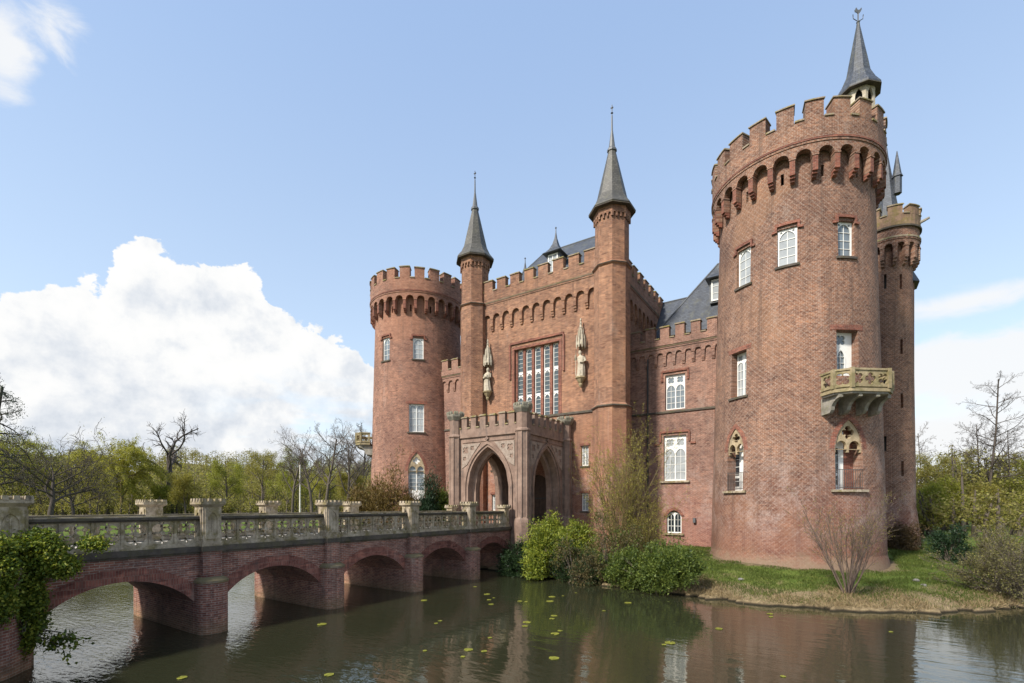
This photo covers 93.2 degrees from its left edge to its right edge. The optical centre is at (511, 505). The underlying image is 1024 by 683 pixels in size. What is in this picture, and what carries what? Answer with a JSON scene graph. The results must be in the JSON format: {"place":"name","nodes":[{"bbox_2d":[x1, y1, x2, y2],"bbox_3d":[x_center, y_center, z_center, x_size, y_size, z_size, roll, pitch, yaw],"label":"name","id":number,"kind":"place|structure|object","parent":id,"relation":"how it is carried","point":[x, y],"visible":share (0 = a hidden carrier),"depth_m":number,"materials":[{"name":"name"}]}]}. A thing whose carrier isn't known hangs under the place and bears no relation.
{"place":"outdoors","nodes":[
{"label":"outdoors","id":0,"kind":"place"},
{"bbox_2d":[0,569,1023,682],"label":"water","id":1,"kind":"structure","parent":0,"point":[365,634],"depth_m":15.72,"materials":[{"name":"liquid"}]},
{"bbox_2d":[549,656,558,659],"bbox_3d":[1.214,4.386,13.971,0.310,0.019,0.301,0,0,34],"label":"lily pad","id":2,"kind":"object","parent":1,"relation":"on","point":[553,657],"visible":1,"depth_m":13.99,"materials":[{"name":"green plant"}]},
{"bbox_2d":[0,0,1023,481],"label":"sky","id":3,"kind":"structure","parent":0,"point":[201,201],"materials":[{"name":"blue"}]},
{"bbox_2d":[29,463,1023,614],"bbox_3d":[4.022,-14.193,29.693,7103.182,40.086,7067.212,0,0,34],"label":"ground","id":4,"kind":"structure","parent":0,"point":[931,610],"depth_m":23.54,"materials":[{"name":"green plant"}]},
{"bbox_2d":[0,568,30,680],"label":"quay wall","id":5,"kind":"structure","parent":4,"relation":"on","point":[13,663],"depth_m":12.49,"materials":[{"name":"brick"}]},
{"bbox_2d":[0,372,41,495],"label":"tree","id":6,"kind":"object","parent":4,"relation":"on","point":[2,392],"visible":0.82,"depth_m":67.58,"materials":[{"name":"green plant"}]},
{"bbox_2d":[0,426,75,495],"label":"weeping willow","id":7,"kind":"object","parent":4,"relation":"on","point":[29,463],"visible":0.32,"depth_m":83.38,"materials":[{"name":"green plant"}]},
{"bbox_2d":[0,418,125,514],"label":"broad tree","id":8,"kind":"object","parent":4,"relation":"on","point":[53,499],"visible":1,"depth_m":62.88,"materials":[{"name":"green plant"}]},
{"bbox_2d":[1,436,132,514],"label":"broad tree","id":9,"kind":"object","parent":4,"relation":"on","point":[71,500],"visible":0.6,"depth_m":70.13,"materials":[{"name":"green plant"}]},
{"bbox_2d":[48,445,119,514],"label":"weeping willow","id":10,"kind":"object","parent":4,"relation":"on","point":[86,474],"visible":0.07,"depth_m":96.94,"materials":[{"name":"green plant"}]},
{"bbox_2d":[61,432,173,508],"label":"weeping willow","id":11,"kind":"object","parent":4,"relation":"on","point":[133,456],"visible":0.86,"depth_m":87.38,"materials":[{"name":"green plant"}]},
{"bbox_2d":[140,482,174,513],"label":"leafy tree","id":12,"kind":"object","parent":4,"relation":"on","point":[162,493],"visible":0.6,"depth_m":92.00,"materials":[{"name":"green plant"}]},
{"bbox_2d":[117,412,202,513],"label":"pollard tree","id":13,"kind":"object","parent":4,"relation":"on","point":[170,454],"visible":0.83,"depth_m":94.39,"materials":[{"name":"brown plant"}]},
{"bbox_2d":[165,471,206,513],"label":"leafy tree","id":14,"kind":"object","parent":4,"relation":"on","point":[184,483],"visible":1,"depth_m":90.06,"materials":[{"name":"green plant"}]},
{"bbox_2d":[205,458,249,500],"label":"leafy tree","id":15,"kind":"object","parent":4,"relation":"on","point":[237,480],"visible":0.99,"depth_m":104.65,"materials":[{"name":"green plant"}]},
{"bbox_2d":[0,495,511,665],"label":"bridge","id":16,"kind":"structure","parent":4,"relation":"on","point":[180,579],"depth_m":19.54,"materials":[{"name":"brick"}]},
{"bbox_2d":[0,524,116,664],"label":"ivy","id":17,"kind":"object","parent":16,"relation":"attached to","point":[53,559],"visible":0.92,"depth_m":12.84,"materials":[{"name":"green plant"}]},
{"bbox_2d":[231,449,280,500],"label":"leafy tree","id":18,"kind":"object","parent":4,"relation":"on","point":[266,458],"visible":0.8,"depth_m":117.40,"materials":[{"name":"green plant"}]},
{"bbox_2d":[263,447,313,506],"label":"leafy tree","id":19,"kind":"object","parent":4,"relation":"on","point":[284,483],"visible":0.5,"depth_m":98.30,"materials":[{"name":"green plant"}]},
{"bbox_2d":[272,435,324,511],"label":"bare tree","id":20,"kind":"object","parent":4,"relation":"on","point":[295,481],"visible":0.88,"depth_m":90.70,"materials":[{"name":"brown plant"}]},
{"bbox_2d":[299,465,300,511],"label":"pole","id":21,"kind":"object","parent":4,"relation":"on","point":[300,490],"visible":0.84,"depth_m":89.92,"materials":[{"name":"metal"}]},
{"bbox_2d":[268,425,343,511],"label":"bare tree","id":22,"kind":"object","parent":4,"relation":"on","point":[310,491],"visible":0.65,"depth_m":98.35,"materials":[{"name":"brown plant"}]},
{"bbox_2d":[303,455,337,511],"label":"leafy tree","id":23,"kind":"object","parent":4,"relation":"on","point":[321,487],"visible":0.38,"depth_m":112.17,"materials":[{"name":"green plant"}]},
{"bbox_2d":[293,419,363,499],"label":"bare tree","id":24,"kind":"object","parent":4,"relation":"on","point":[328,489],"visible":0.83,"depth_m":87.00,"materials":[{"name":"brown plant"}]},
{"bbox_2d":[324,423,371,500],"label":"bare tree","id":25,"kind":"object","parent":4,"relation":"on","point":[350,458],"visible":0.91,"depth_m":78.92,"materials":[{"name":"grey plant"}]},
{"bbox_2d":[333,467,366,500],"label":"leafy tree","id":26,"kind":"object","parent":4,"relation":"on","point":[344,478],"visible":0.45,"depth_m":83.49,"materials":[{"name":"green plant"}]},
{"bbox_2d":[331,425,371,492],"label":"bare tree","id":27,"kind":"object","parent":4,"relation":"on","point":[366,472],"visible":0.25,"depth_m":91.65,"materials":[{"name":"grey plant"}]},
{"bbox_2d":[339,466,390,524],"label":"conifer bush","id":28,"kind":"object","parent":4,"relation":"on","point":[364,505],"visible":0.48,"depth_m":40.21,"materials":[{"name":"brown plant"}]},
{"bbox_2d":[361,445,419,524],"bbox_3d":[-9.563,-1.336,40.238,5.955,7.391,4.950,0,0,34],"label":"conifer bush","id":29,"kind":"object","parent":4,"relation":"on","point":[397,497],"visible":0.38,"depth_m":39.52,"materials":[{"name":"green plant"}]},
{"bbox_2d":[413,457,446,521],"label":"conifer bush","id":30,"kind":"object","parent":4,"relation":"on","point":[428,502],"visible":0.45,"depth_m":38.82,"materials":[{"name":"green plant"}]},
{"bbox_2d":[432,483,448,519],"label":"conifer bush","id":31,"kind":"object","parent":4,"relation":"on","point":[443,496],"visible":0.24,"depth_m":39.41,"materials":[{"name":"green plant"}]},
{"bbox_2d":[0,437,1023,537],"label":"woodland","id":32,"kind":"object","parent":4,"relation":"on","point":[1013,513],"visible":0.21,"depth_m":79.92,"materials":[{"name":"green plant"}]},
{"bbox_2d":[494,534,534,577],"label":"bush","id":33,"kind":"object","parent":4,"relation":"on","point":[509,561],"visible":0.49,"depth_m":30.55,"materials":[{"name":"green plant"}]},
{"bbox_2d":[517,507,603,579],"bbox_3d":[2.851,2.243,29.640,5.744,4.341,3.793,0,0,-15],"label":"bush","id":34,"kind":"object","parent":4,"relation":"on","point":[548,531],"visible":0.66,"depth_m":29.00,"materials":[{"name":"green plant"}]},
{"bbox_2d":[548,556,578,581],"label":"scrub","id":35,"kind":"object","parent":4,"relation":"on","point":[564,575],"visible":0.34,"depth_m":28.23,"materials":[{"name":"green plant"}]},
{"bbox_2d":[541,526,613,585],"bbox_3d":[4.006,2.778,27.430,4.580,3.514,2.433,0,0,44],"label":"bush","id":36,"kind":"object","parent":4,"relation":"on","point":[580,566],"visible":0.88,"depth_m":27.12,"materials":[{"name":"green plant"}]},
{"bbox_2d":[578,508,646,582],"bbox_3d":[5.632,2.158,27.292,4.825,4.179,2.814,0,0,34],"label":"bush","id":37,"kind":"object","parent":4,"relation":"on","point":[608,544],"visible":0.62,"depth_m":26.90,"materials":[{"name":"green plant"}]},
{"bbox_2d":[597,563,637,589],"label":"scrub","id":38,"kind":"object","parent":4,"relation":"on","point":[626,584],"visible":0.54,"depth_m":25.80,"materials":[{"name":"green plant"}]},
{"bbox_2d":[568,402,689,558],"bbox_3d":[6.771,-0.967,28.140,6.807,9.559,5.414,0,0,34],"label":"twiggy shrub","id":39,"kind":"object","parent":4,"relation":"on","point":[624,485],"visible":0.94,"depth_m":28.23,"materials":[{"name":"green plant"}]},
{"bbox_2d":[605,488,671,558],"bbox_3d":[7.838,1.335,28.042,4.288,4.768,3.027,0,0,-24],"label":"twiggy shrub","id":40,"kind":"object","parent":4,"relation":"on","point":[648,537],"visible":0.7,"depth_m":27.72,"materials":[{"name":"brown plant"}]},
{"bbox_2d":[355,8,929,570],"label":"castle","id":41,"kind":"structure","parent":4,"relation":"on","point":[765,364],"depth_m":34.98,"materials":[{"name":"brick"}]},
{"bbox_2d":[483,368,490,390],"bbox_3d":[-2.143,-10.972,41.996,0.753,2.039,0.685,0,0,-5],"label":"statue","id":42,"kind":"object","parent":41,"relation":"on","point":[486,378],"visible":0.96,"depth_m":41.83,"materials":[{"name":"stone"}]},
{"bbox_2d":[574,350,585,375],"bbox_3d":[5.216,-10.932,37.103,0.816,2.060,0.698,0,0,-5],"label":"statue","id":43,"kind":"object","parent":41,"relation":"attached to","point":[580,359],"visible":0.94,"depth_m":36.92,"materials":[{"name":"stone"}]},
{"bbox_2d":[598,525,713,594],"bbox_3d":[7.231,2.713,25.040,6.344,3.538,3.815,0,0,34],"label":"bush","id":44,"kind":"object","parent":4,"relation":"on","point":[667,568],"visible":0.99,"depth_m":24.01,"materials":[{"name":"green plant"}]},
{"bbox_2d":[636,574,1023,610],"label":"dry grass","id":45,"kind":"structure","parent":4,"relation":"on","point":[855,598],"depth_m":21.28,"materials":[{"name":"plant"}]},
{"bbox_2d":[653,584,1023,613],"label":"bank sedge","id":46,"kind":"object","parent":4,"relation":"on","point":[838,601],"visible":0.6,"depth_m":20.52,"materials":[{"name":"plant"}]},
{"bbox_2d":[784,487,911,592],"bbox_3d":[14.831,1.512,21.683,4.744,4.804,4.486,0,0,34],"label":"bare shrub","id":47,"kind":"object","parent":4,"relation":"on","point":[852,575],"visible":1,"depth_m":21.76,"materials":[{"name":"brown plant"}]},
{"bbox_2d":[887,516,931,550],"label":"bush","id":48,"kind":"object","parent":4,"relation":"on","point":[904,538],"visible":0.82,"depth_m":33.77,"materials":[{"name":"brown plant"}]},
{"bbox_2d":[915,423,937,484],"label":"bare tree","id":49,"kind":"object","parent":4,"relation":"on","point":[919,452],"visible":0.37,"depth_m":65.30,"materials":[{"name":"grey plant"}]},
{"bbox_2d":[916,478,952,530],"bbox_3d":[44.894,-0.150,52.297,4.451,5.902,4.302,0,0,-41],"label":"leafy tree","id":50,"kind":"object","parent":4,"relation":"on","point":[932,488],"visible":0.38,"depth_m":51.22,"materials":[{"name":"green plant"}]},
{"bbox_2d":[916,451,971,501],"bbox_3d":[54.374,-2.203,61.658,7.296,10.154,6.158,0,0,34],"label":"leafy tree","id":51,"kind":"object","parent":4,"relation":"on","point":[932,467],"visible":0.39,"depth_m":61.81,"materials":[{"name":"green plant"}]},
{"bbox_2d":[918,522,977,564],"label":"conifer bush","id":52,"kind":"object","parent":4,"relation":"on","point":[943,542],"visible":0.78,"depth_m":28.42,"materials":[{"name":"green plant"}]},
{"bbox_2d":[929,474,969,529],"bbox_3d":[49.555,-0.517,55.768,5.040,6.710,4.875,0,0,12],"label":"leafy tree","id":53,"kind":"object","parent":4,"relation":"on","point":[952,486],"visible":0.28,"depth_m":54.70,"materials":[{"name":"green plant"}]},
{"bbox_2d":[935,445,982,493],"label":"leafy tree","id":54,"kind":"object","parent":4,"relation":"on","point":[964,458],"visible":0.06,"depth_m":69.62,"materials":[{"name":"green plant"}]},
{"bbox_2d":[919,518,1023,608],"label":"willow shrub","id":55,"kind":"object","parent":4,"relation":"on","point":[1005,571],"visible":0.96,"depth_m":22.15,"materials":[{"name":"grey plant"}]},
{"bbox_2d":[954,417,1005,484],"bbox_3d":[55.294,-3.821,57.368,4.724,13.213,5.814,0,0,34],"label":"bare tree","id":56,"kind":"object","parent":4,"relation":"on","point":[973,438],"visible":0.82,"depth_m":56.82,"materials":[{"name":"brown plant"}]},
{"bbox_2d":[945,370,1023,485],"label":"bare tree","id":57,"kind":"object","parent":4,"relation":"on","point":[996,430],"visible":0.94,"depth_m":55.51,"materials":[{"name":"brown plant"}]},
{"bbox_2d":[960,477,1010,514],"bbox_3d":[50.885,-0.186,52.031,5.260,5.957,4.379,0,0,-20],"label":"leafy tree","id":58,"kind":"object","parent":4,"relation":"on","point":[994,489],"visible":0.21,"depth_m":51.65,"materials":[{"name":"green plant"}]},
{"bbox_2d":[970,517,1023,569],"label":"bush","id":59,"kind":"object","parent":4,"relation":"on","point":[985,529],"visible":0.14,"depth_m":26.70,"materials":[{"name":"green plant"}]},
{"bbox_2d":[980,424,1023,498],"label":"bare tree","id":60,"kind":"object","parent":4,"relation":"on","point":[1009,460],"visible":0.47,"depth_m":60.15,"materials":[{"name":"brown plant"}]},
{"bbox_2d":[986,449,1023,526],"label":"leafy tree","id":61,"kind":"object","parent":4,"relation":"on","point":[1017,454],"visible":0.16,"depth_m":62.61,"materials":[{"name":"green plant"}]},
{"bbox_2d":[999,457,1023,504],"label":"leafy tree","id":62,"kind":"object","parent":4,"relation":"on","point":[1017,484],"visible":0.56,"depth_m":56.05,"materials":[{"name":"green plant"}]},
{"bbox_2d":[635,543,1022,608],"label":"grass","id":63,"kind":"structure","parent":0,"point":[905,557],"depth_m":24.44,"materials":[{"name":"green plant"}]}
]}

